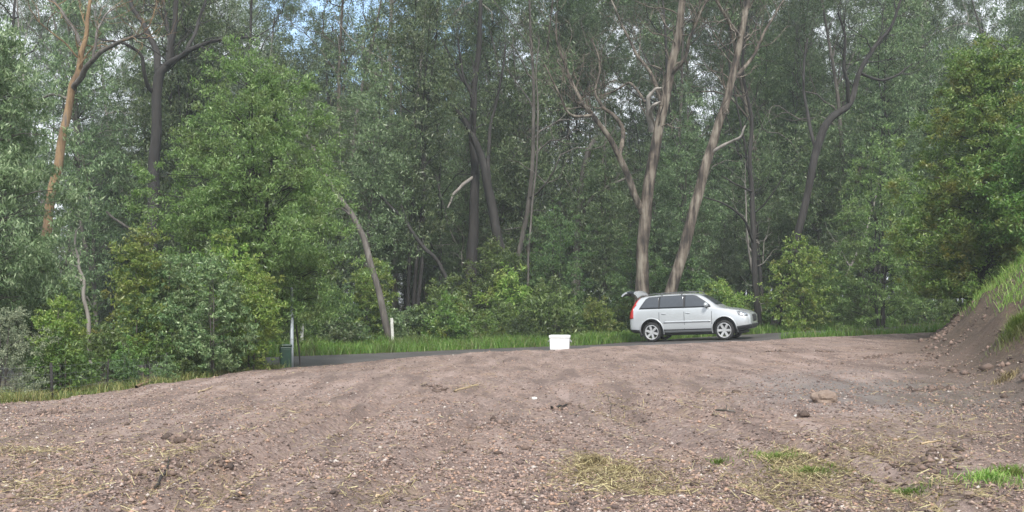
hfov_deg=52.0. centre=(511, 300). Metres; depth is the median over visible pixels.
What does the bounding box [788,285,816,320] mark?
shrub
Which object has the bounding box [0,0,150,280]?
gum tree
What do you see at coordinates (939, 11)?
gum tree
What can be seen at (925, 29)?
gum tree
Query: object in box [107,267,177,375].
sapling
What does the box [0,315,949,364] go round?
verge grass
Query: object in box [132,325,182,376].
shrub
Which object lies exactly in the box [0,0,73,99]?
gum tree
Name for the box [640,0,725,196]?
gum tree
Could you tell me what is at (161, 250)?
wattle tree
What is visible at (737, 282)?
wattle tree
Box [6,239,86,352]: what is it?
sapling
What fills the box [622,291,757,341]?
parked car
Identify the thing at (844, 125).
gum tree
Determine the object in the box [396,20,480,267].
gum tree
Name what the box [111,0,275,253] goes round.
gum tree
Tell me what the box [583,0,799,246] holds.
gum tree
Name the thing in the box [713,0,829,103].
gum tree
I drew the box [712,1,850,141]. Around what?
gum tree
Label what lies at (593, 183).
gum tree
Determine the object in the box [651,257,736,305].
shrub
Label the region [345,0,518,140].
gum tree
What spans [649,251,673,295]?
wattle tree
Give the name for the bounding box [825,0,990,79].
gum tree
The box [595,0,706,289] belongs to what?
gum tree
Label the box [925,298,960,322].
shrub
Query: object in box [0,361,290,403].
border grass
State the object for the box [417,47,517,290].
gum tree
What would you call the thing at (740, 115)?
gum tree
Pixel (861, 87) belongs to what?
gum tree
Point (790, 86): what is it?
gum tree
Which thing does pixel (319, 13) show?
gum tree
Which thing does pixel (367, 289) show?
shrub
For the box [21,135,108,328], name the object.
dead tree
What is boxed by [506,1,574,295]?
gum tree
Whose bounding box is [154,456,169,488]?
stick
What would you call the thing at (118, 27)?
gum tree
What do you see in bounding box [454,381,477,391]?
stick
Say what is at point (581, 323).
shrub
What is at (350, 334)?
shrub
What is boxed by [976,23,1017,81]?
gum tree
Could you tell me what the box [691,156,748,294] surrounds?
wattle tree
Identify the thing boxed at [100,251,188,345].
shrub
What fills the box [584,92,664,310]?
gum tree
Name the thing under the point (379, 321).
shrub
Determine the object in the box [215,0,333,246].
gum tree
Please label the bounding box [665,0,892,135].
gum tree
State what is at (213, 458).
dirt clod
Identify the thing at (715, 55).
gum tree
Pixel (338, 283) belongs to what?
gum tree
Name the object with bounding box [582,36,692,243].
gum tree
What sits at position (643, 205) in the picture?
gum tree
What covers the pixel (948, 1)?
gum tree
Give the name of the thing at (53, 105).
gum tree
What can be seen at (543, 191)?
gum tree
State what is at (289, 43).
gum tree
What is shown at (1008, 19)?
gum tree
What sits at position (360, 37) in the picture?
gum tree
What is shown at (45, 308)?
sapling
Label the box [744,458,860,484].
grass tuft
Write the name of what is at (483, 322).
shrub
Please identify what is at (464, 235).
dead tree
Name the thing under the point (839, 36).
gum tree
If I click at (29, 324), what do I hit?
sapling
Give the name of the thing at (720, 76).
gum tree
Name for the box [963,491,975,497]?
rock
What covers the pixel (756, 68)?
gum tree
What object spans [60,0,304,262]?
gum tree
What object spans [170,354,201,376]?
shrub
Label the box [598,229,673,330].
wattle tree
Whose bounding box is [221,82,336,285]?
gum tree
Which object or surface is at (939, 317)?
undergrowth
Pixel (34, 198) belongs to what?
gum tree
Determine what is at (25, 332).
shrub
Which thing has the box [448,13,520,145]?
gum tree
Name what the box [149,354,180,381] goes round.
shrub
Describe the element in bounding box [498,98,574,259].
gum tree
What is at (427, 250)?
dead tree
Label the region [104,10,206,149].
gum tree
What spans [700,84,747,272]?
gum tree
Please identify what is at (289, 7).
gum tree
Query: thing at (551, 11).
gum tree
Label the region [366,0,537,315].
gum tree
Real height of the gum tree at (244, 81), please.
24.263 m
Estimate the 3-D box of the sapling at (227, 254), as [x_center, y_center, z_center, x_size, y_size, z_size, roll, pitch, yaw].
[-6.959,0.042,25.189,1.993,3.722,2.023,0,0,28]
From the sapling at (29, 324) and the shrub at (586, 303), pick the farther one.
the shrub at (586, 303)
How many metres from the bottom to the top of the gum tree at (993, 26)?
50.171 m
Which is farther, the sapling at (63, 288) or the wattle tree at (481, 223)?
the wattle tree at (481, 223)
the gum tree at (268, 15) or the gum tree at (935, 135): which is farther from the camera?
the gum tree at (268, 15)
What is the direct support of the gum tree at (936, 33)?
on the ground at (984, 334)
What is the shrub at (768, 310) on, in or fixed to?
on the ground at (984, 334)
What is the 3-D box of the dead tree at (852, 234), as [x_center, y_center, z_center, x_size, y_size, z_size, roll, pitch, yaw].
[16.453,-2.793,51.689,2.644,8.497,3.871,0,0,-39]
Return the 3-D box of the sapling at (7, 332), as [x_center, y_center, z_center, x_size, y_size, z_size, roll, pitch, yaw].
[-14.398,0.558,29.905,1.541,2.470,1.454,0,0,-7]
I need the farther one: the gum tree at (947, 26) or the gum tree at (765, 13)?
the gum tree at (947, 26)
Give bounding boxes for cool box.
[548,335,571,349]
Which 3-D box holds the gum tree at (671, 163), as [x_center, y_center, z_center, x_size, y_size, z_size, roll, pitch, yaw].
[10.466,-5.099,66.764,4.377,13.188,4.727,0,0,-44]
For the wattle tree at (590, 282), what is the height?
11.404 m
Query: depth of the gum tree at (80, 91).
117.60 m
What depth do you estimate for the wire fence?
17.41 m
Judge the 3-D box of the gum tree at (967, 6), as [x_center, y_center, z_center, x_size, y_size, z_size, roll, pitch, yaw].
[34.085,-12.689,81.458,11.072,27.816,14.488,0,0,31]
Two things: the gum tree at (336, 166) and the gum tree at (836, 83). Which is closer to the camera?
the gum tree at (836, 83)
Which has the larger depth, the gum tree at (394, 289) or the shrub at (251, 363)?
the gum tree at (394, 289)
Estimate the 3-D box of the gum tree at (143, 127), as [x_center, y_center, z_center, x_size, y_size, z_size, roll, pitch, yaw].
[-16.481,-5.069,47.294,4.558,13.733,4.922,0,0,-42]
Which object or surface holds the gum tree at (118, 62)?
on the ground at (984, 334)
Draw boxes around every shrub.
[0,305,62,395]
[0,307,34,349]
[12,278,103,348]
[14,337,74,391]
[25,325,96,392]
[29,259,107,342]
[61,302,107,344]
[62,343,102,384]
[80,321,129,380]
[97,351,143,385]
[98,335,149,380]
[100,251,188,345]
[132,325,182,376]
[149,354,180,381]
[166,330,208,375]
[169,328,223,370]
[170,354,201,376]
[214,329,255,372]
[239,355,255,371]
[261,291,320,346]
[302,285,352,338]
[303,283,373,342]
[311,310,368,345]
[343,254,400,340]
[352,290,403,340]
[377,303,449,340]
[404,274,482,338]
[420,290,475,341]
[447,289,476,325]
[448,236,521,314]
[468,309,498,336]
[470,308,504,337]
[471,262,541,330]
[475,296,521,334]
[501,308,541,337]
[505,273,586,335]
[514,262,587,320]
[536,294,583,332]
[560,305,593,333]
[574,292,589,309]
[578,294,620,334]
[580,287,601,306]
[588,302,619,329]
[609,284,633,332]
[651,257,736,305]
[699,276,756,308]
[730,284,752,309]
[746,296,770,324]
[756,231,841,331]
[761,292,776,324]
[762,283,805,320]
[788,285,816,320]
[797,261,855,317]
[809,291,850,321]
[834,291,871,321]
[867,297,899,324]
[893,293,941,323]
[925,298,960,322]
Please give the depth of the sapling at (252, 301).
23.99 m
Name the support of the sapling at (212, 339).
on the ground at (984, 334)
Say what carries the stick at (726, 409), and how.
on the ground at (984, 334)
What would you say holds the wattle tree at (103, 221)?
on the ground at (984, 334)
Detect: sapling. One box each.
[0,276,50,362]
[0,305,33,343]
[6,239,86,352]
[23,272,82,351]
[24,293,91,390]
[53,182,93,362]
[101,220,170,375]
[107,251,212,367]
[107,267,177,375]
[130,257,228,353]
[156,250,258,376]
[173,285,221,336]
[174,242,242,369]
[187,227,263,356]
[192,249,243,359]
[206,252,290,370]
[238,313,271,359]
[262,250,325,364]
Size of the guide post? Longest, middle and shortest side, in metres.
1.180 x 0.110 x 0.060 m
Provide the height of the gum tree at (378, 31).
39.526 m
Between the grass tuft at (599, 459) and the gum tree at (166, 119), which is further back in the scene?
the gum tree at (166, 119)
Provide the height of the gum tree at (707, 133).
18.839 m
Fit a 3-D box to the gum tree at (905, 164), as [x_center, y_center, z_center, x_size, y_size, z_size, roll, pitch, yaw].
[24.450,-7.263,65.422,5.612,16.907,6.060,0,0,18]
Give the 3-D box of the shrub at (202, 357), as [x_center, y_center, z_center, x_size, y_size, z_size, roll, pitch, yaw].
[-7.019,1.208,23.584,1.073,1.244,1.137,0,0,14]
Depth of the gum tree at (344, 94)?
95.72 m
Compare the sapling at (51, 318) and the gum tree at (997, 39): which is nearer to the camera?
the sapling at (51, 318)
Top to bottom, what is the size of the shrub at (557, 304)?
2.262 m
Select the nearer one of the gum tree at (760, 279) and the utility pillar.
the utility pillar
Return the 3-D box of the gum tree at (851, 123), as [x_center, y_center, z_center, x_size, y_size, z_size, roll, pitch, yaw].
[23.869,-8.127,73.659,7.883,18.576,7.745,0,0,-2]
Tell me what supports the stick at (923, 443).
on the ground at (984, 334)
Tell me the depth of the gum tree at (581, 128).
69.80 m
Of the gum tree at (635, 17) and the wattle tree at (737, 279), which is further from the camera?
the gum tree at (635, 17)
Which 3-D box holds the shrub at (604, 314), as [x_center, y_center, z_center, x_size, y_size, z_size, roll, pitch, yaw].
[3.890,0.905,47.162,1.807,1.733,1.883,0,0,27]
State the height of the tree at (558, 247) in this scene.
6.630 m
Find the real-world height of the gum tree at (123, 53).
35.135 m
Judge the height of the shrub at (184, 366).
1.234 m
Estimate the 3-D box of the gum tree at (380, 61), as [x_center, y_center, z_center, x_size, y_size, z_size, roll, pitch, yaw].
[-7.373,-7.781,60.502,6.390,19.253,6.901,0,0,-15]
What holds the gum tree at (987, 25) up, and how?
on the ground at (984, 334)
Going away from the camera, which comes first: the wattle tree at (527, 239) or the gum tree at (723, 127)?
the wattle tree at (527, 239)
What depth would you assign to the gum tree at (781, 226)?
60.14 m
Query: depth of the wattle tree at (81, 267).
65.98 m
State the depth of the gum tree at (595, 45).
101.41 m
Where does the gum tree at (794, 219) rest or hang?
on the ground at (984, 334)
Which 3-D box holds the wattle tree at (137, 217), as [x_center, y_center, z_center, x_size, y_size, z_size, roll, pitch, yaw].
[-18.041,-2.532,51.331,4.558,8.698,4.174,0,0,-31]
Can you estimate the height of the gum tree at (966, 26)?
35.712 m
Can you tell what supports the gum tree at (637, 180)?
on the ground at (984, 334)
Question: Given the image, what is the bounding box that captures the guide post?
[390,318,393,338]
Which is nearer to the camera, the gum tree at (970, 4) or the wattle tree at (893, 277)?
the wattle tree at (893, 277)
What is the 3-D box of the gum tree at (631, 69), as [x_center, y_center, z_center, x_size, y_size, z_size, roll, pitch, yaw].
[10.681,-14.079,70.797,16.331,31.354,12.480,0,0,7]
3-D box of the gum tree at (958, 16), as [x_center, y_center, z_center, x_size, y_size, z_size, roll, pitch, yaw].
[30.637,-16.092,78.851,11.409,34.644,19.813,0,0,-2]
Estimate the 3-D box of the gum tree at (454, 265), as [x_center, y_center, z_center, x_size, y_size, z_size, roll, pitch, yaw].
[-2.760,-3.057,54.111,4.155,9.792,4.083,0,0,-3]
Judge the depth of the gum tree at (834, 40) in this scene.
92.77 m
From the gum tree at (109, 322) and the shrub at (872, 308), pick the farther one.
the gum tree at (109, 322)
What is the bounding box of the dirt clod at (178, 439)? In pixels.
[173,437,185,442]
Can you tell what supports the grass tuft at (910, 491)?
on the ground at (984, 334)
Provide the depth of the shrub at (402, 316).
41.50 m
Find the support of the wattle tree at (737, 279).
on the ground at (984, 334)
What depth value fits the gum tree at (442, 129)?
106.98 m
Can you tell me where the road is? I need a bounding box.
[1,326,926,380]
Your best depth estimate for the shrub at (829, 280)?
50.88 m
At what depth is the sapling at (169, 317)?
23.99 m
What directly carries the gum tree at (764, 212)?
on the ground at (984, 334)
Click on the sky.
(313, 2)
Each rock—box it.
[455,500,466,505]
[809,390,836,403]
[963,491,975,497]
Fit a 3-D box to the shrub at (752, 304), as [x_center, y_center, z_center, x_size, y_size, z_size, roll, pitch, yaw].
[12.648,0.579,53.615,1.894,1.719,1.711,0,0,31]
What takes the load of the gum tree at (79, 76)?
on the ground at (984, 334)
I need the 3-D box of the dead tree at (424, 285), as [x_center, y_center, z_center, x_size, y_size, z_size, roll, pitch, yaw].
[-5.699,-6.499,53.764,3.433,17.000,8.708,0,0,40]
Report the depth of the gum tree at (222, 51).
47.88 m
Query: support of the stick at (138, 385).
on the ground at (984, 334)
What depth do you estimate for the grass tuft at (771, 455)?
10.29 m
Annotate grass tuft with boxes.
[573,454,619,466]
[599,462,649,473]
[700,454,731,465]
[725,446,815,465]
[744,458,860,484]
[849,471,962,498]
[924,465,1023,491]
[969,462,1023,477]
[974,365,1021,386]
[981,309,1023,359]
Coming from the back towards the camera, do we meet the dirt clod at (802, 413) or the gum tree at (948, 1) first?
the gum tree at (948, 1)
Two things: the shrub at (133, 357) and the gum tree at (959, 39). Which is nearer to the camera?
the shrub at (133, 357)
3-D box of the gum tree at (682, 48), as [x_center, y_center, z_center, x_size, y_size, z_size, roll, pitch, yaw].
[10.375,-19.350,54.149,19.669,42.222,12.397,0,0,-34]
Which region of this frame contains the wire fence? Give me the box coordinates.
[2,352,167,398]
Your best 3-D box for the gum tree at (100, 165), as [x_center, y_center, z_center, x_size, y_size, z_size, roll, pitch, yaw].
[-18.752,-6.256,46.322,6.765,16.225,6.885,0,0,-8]
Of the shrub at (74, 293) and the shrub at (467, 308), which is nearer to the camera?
the shrub at (74, 293)
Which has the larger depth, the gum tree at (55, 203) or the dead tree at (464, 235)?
the gum tree at (55, 203)
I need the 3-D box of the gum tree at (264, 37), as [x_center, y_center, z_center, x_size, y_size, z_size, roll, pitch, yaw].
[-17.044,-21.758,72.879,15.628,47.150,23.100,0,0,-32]
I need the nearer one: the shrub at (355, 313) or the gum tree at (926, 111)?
the shrub at (355, 313)
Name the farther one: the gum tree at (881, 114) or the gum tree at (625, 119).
the gum tree at (625, 119)
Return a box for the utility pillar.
[279,344,291,367]
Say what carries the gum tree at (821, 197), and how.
on the ground at (984, 334)
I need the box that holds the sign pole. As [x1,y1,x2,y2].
[290,287,293,366]
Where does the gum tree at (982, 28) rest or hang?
on the ground at (984, 334)
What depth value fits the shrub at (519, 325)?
42.87 m
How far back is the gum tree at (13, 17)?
51.18 m
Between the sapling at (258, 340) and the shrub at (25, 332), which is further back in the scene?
the shrub at (25, 332)
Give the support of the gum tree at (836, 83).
on the ground at (984, 334)
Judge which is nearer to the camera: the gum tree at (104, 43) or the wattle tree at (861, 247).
the wattle tree at (861, 247)
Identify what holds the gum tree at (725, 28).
on the ground at (984, 334)
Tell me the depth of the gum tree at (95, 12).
62.49 m
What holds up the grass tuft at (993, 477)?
on the ground at (984, 334)
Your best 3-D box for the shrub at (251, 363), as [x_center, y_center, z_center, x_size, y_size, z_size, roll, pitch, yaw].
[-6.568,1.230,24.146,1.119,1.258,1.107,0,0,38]
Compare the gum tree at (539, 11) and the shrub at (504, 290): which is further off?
the gum tree at (539, 11)
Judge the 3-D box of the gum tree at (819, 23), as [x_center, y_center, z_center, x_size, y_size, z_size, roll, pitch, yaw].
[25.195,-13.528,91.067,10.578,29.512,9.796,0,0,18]
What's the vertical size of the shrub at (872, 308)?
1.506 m
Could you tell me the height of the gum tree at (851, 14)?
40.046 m
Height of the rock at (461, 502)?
0.067 m
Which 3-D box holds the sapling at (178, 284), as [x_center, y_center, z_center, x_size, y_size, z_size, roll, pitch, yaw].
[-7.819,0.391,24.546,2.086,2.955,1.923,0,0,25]
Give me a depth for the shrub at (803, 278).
45.45 m
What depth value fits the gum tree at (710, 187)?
63.14 m
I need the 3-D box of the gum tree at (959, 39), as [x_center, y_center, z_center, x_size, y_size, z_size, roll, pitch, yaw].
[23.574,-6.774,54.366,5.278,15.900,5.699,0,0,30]
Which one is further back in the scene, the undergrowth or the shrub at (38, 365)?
the undergrowth
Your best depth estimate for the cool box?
34.01 m
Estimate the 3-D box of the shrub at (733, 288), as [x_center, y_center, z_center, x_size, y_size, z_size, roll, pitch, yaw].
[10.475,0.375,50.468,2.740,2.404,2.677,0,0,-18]
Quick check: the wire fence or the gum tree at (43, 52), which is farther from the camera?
the gum tree at (43, 52)
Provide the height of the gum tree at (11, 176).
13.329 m
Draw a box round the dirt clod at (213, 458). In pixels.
[208,456,219,460]
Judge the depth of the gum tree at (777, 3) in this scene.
63.91 m
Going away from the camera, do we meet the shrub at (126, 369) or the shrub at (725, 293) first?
the shrub at (126, 369)
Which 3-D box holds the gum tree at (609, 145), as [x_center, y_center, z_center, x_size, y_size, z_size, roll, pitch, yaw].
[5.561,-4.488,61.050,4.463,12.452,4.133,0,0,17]
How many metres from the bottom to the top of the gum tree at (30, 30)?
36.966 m
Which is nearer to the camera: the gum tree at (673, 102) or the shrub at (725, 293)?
the shrub at (725, 293)
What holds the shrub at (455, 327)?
on the ground at (984, 334)
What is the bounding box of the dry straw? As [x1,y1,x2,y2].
[0,301,1023,511]
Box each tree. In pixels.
[0,0,55,229]
[0,0,63,177]
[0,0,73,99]
[0,0,112,289]
[0,0,118,114]
[0,0,148,190]
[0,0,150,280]
[0,15,106,332]
[0,58,65,277]
[0,120,30,199]
[1,74,56,254]
[3,146,69,264]
[4,0,97,125]
[4,183,66,277]
[6,0,152,325]
[8,1,54,96]
[17,0,147,159]
[17,8,150,146]
[20,0,192,271]
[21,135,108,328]
[25,0,117,195]
[33,135,65,254]
[39,4,245,101]
[42,0,147,189]
[43,2,90,202]
[43,52,130,275]
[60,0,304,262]
[61,232,97,313]
[62,0,199,256]
[64,158,142,330]
[65,16,164,150]
[65,102,136,275]
[70,217,121,312]
[71,147,135,325]
[77,200,127,329]
[83,0,175,117]
[94,103,134,170]
[97,43,200,267]
[99,0,263,272]
[99,176,180,297]
[100,199,203,318]
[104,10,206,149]
[105,16,165,152]
[110,0,249,188]
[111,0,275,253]
[116,33,392,365]
[126,1,246,175]
[127,46,209,251]
[138,0,265,257]
[163,36,246,289]
[164,22,250,173]
[212,0,304,152]
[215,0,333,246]
[217,0,299,143]
[221,0,301,97]
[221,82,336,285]
[233,36,360,287]
[234,41,268,170]
[236,0,336,143]
[238,3,323,163]
[239,0,320,59]
[248,0,562,279]
[256,0,351,64]
[267,0,399,310]
[272,0,373,290]
[277,90,373,292]
[278,0,411,81]
[285,0,499,286]
[289,68,390,339]
[290,0,523,127]
[291,0,379,159]
[292,0,376,282]
[302,0,397,115]
[304,0,416,295]
[307,20,432,311]
[308,133,374,306]
[319,0,519,288]
[319,89,364,292]
[323,61,360,135]
[329,5,436,311]
[331,80,406,309]
[332,0,438,311]
[333,201,399,316]
[337,1,486,124]
[338,0,495,327]
[343,1,448,143]
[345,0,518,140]
[347,9,472,289]
[356,18,461,304]
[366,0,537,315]
[366,177,465,329]
[370,82,446,314]
[377,206,444,322]
[378,0,539,307]
[394,0,618,267]
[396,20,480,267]
[397,263,442,309]
[398,175,460,310]
[409,0,508,327]
[410,0,534,271]
[414,125,487,289]
[416,78,465,267]
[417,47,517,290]
[425,0,545,271]
[425,146,490,303]
[426,161,485,308]
[433,153,511,308]
[438,47,553,284]
[442,1,560,112]
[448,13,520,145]
[460,8,595,282]
[471,1,706,154]
[478,0,608,251]
[478,247,536,323]
[486,190,551,274]
[487,0,643,273]
[488,0,583,280]
[491,0,667,260]
[494,0,617,162]
[498,0,717,303]
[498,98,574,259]
[499,0,712,184]
[499,107,564,253]
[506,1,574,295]
[508,0,644,248]
[509,196,602,319]
[523,0,707,155]
[539,158,598,303]
[546,204,590,291]
[556,125,660,327]
[557,192,611,305]
[562,102,620,190]
[564,0,775,212]
[565,12,637,261]
[566,118,641,299]
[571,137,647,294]
[576,117,637,301]
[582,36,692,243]
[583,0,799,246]
[584,0,872,263]
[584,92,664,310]
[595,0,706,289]
[596,144,665,300]
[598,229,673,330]
[607,180,666,320]
[610,18,702,129]
[615,0,837,55]
[616,129,694,288]
[618,0,724,209]
[625,3,739,199]
[627,101,667,251]
[636,72,743,291]
[637,0,933,310]
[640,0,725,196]
[640,0,791,275]
[642,126,713,252]
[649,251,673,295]
[655,114,732,276]
[664,0,797,293]
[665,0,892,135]
[670,1,883,307]
[678,0,752,265]
[684,0,788,286]
[684,0,866,267]
[687,102,735,222]
[690,76,742,264]
[690,213,723,292]
[691,11,806,117]
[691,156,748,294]
[693,14,799,307]
[694,231,747,301]
[695,0,975,315]
[695,211,746,298]
[696,0,911,294]
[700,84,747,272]
[701,0,813,287]
[704,0,768,326]
[711,27,796,308]
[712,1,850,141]
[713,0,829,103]
[718,48,803,293]
[718,113,794,296]
[720,258,747,298]
[721,137,783,325]
[731,0,873,305]
[733,0,838,249]
[742,0,852,287]
[746,1,858,296]
[747,186,795,303]
[749,0,853,242]
[757,103,873,299]
[758,0,864,274]
[763,122,858,299]
[766,2,866,104]
[769,9,832,92]
[770,0,855,151]
[770,0,964,329]
[778,5,869,90]
[785,78,877,286]
[787,0,948,127]
[793,52,881,294]
[798,0,909,101]
[801,0,1021,221]
[810,0,928,315]
[814,122,942,328]
[822,0,948,300]
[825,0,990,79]
[825,174,882,294]
[827,3,1002,273]
[827,19,883,299]
[838,0,956,319]
[838,0,957,319]
[838,0,971,240]
[838,111,886,304]
[861,0,1023,99]
[863,2,1001,103]
[867,0,1022,250]
[868,0,964,144]
[871,264,904,298]
[877,1,981,318]
[878,31,1023,300]
[879,60,936,300]
[906,68,957,316]
[923,19,1012,263]
[929,0,1021,304]
[931,3,975,48]
[935,0,1021,302]
[943,1,1020,61]
[944,0,1023,195]
[945,0,1002,62]
[946,0,1023,45]
[956,78,1023,259]
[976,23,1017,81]
[977,0,1023,190]
[986,4,1021,39]
[999,8,1023,184]
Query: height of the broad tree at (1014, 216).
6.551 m
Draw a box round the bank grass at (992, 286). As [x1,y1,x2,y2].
[951,248,1023,316]
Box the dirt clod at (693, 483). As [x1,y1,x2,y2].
[690,481,699,485]
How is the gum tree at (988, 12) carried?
on the ground at (984, 334)
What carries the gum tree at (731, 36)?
on the ground at (984, 334)
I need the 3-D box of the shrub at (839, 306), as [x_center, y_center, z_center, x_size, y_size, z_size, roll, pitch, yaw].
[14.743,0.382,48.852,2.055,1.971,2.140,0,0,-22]
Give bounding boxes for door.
[282,349,289,367]
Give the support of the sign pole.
on the ground at (984, 334)
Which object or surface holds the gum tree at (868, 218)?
on the ground at (984, 334)
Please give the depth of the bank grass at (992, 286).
26.85 m
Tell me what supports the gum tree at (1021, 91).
on the ground at (984, 334)
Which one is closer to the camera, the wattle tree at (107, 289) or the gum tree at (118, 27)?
the wattle tree at (107, 289)
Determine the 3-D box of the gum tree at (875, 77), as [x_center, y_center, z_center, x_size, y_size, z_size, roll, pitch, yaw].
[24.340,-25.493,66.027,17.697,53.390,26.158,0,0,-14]
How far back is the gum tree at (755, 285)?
47.41 m
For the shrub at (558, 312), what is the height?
3.069 m
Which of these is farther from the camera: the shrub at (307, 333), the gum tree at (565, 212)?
the gum tree at (565, 212)
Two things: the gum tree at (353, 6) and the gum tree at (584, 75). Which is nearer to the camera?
the gum tree at (584, 75)
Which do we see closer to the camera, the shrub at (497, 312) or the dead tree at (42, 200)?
the shrub at (497, 312)
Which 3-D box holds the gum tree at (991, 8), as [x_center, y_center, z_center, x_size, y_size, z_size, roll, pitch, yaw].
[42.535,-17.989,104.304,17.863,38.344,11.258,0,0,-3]
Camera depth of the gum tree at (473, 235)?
50.86 m
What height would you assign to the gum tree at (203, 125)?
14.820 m
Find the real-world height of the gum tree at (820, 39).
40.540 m
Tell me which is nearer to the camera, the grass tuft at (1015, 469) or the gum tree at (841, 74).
the grass tuft at (1015, 469)
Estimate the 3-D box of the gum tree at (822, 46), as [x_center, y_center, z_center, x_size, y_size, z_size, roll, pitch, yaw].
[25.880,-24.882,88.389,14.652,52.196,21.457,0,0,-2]
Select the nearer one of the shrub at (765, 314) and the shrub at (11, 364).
the shrub at (11, 364)
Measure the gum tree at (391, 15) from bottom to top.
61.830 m
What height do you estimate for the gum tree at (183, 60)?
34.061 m
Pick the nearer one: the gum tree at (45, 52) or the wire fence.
the wire fence
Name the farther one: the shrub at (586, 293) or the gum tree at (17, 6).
the gum tree at (17, 6)
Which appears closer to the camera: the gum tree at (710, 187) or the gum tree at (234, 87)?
the gum tree at (710, 187)
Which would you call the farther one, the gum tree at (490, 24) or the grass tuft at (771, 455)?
the gum tree at (490, 24)
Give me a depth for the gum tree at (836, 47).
71.00 m
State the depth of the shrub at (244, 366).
25.35 m
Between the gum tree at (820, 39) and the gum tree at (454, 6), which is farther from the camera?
the gum tree at (820, 39)
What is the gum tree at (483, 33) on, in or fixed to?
on the ground at (984, 334)
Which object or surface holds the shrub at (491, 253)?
on the ground at (984, 334)
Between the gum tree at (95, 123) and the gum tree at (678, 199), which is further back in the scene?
the gum tree at (95, 123)
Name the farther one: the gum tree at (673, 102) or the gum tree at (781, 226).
the gum tree at (673, 102)
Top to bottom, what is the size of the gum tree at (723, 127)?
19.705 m
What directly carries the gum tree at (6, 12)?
on the ground at (984, 334)
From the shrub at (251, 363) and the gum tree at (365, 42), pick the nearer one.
the shrub at (251, 363)
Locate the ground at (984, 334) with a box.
[0,264,1023,511]
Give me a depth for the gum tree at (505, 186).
52.65 m
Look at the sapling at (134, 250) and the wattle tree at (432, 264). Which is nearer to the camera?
the sapling at (134, 250)
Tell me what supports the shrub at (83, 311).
on the ground at (984, 334)
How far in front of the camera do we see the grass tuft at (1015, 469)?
9.19 m
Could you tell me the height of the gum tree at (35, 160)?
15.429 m
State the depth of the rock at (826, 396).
14.99 m
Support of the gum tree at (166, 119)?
on the ground at (984, 334)
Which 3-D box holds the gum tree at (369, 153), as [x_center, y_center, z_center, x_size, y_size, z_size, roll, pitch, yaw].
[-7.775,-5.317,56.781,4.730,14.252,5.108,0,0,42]
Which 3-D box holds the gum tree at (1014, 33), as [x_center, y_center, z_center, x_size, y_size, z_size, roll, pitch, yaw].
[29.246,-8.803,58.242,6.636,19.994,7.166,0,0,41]
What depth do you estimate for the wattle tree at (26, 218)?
54.12 m
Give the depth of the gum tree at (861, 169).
58.73 m
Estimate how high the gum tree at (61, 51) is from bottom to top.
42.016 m
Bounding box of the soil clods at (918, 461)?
[0,259,1023,511]
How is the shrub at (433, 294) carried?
on the ground at (984, 334)
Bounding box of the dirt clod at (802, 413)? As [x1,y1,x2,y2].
[796,411,809,416]
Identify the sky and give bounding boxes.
[0,0,1022,302]
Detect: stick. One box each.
[135,378,156,387]
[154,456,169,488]
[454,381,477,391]
[715,405,735,412]
[920,440,939,444]
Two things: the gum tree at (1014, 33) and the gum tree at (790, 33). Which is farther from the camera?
the gum tree at (790, 33)
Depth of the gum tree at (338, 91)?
61.66 m
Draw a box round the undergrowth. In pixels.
[92,300,958,344]
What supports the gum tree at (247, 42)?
on the ground at (984, 334)
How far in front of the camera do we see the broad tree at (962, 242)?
33.21 m
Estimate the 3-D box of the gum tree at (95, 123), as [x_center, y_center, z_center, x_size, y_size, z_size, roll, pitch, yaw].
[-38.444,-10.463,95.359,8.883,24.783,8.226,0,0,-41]
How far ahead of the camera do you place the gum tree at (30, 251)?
24.48 m
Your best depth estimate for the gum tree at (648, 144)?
54.88 m
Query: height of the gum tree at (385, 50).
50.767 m
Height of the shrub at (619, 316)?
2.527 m
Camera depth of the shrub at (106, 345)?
22.02 m
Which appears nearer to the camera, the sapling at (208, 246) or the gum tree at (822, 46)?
the sapling at (208, 246)
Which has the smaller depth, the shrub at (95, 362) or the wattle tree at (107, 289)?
the shrub at (95, 362)
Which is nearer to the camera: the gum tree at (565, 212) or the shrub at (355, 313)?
the shrub at (355, 313)
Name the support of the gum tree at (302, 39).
on the ground at (984, 334)
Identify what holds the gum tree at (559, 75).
on the ground at (984, 334)
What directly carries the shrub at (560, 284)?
on the ground at (984, 334)
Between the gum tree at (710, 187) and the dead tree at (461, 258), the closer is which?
the dead tree at (461, 258)
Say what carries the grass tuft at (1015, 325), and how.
on the ground at (984, 334)
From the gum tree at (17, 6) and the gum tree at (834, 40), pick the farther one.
the gum tree at (834, 40)
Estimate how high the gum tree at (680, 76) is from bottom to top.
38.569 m
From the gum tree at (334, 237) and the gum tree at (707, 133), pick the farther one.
the gum tree at (707, 133)

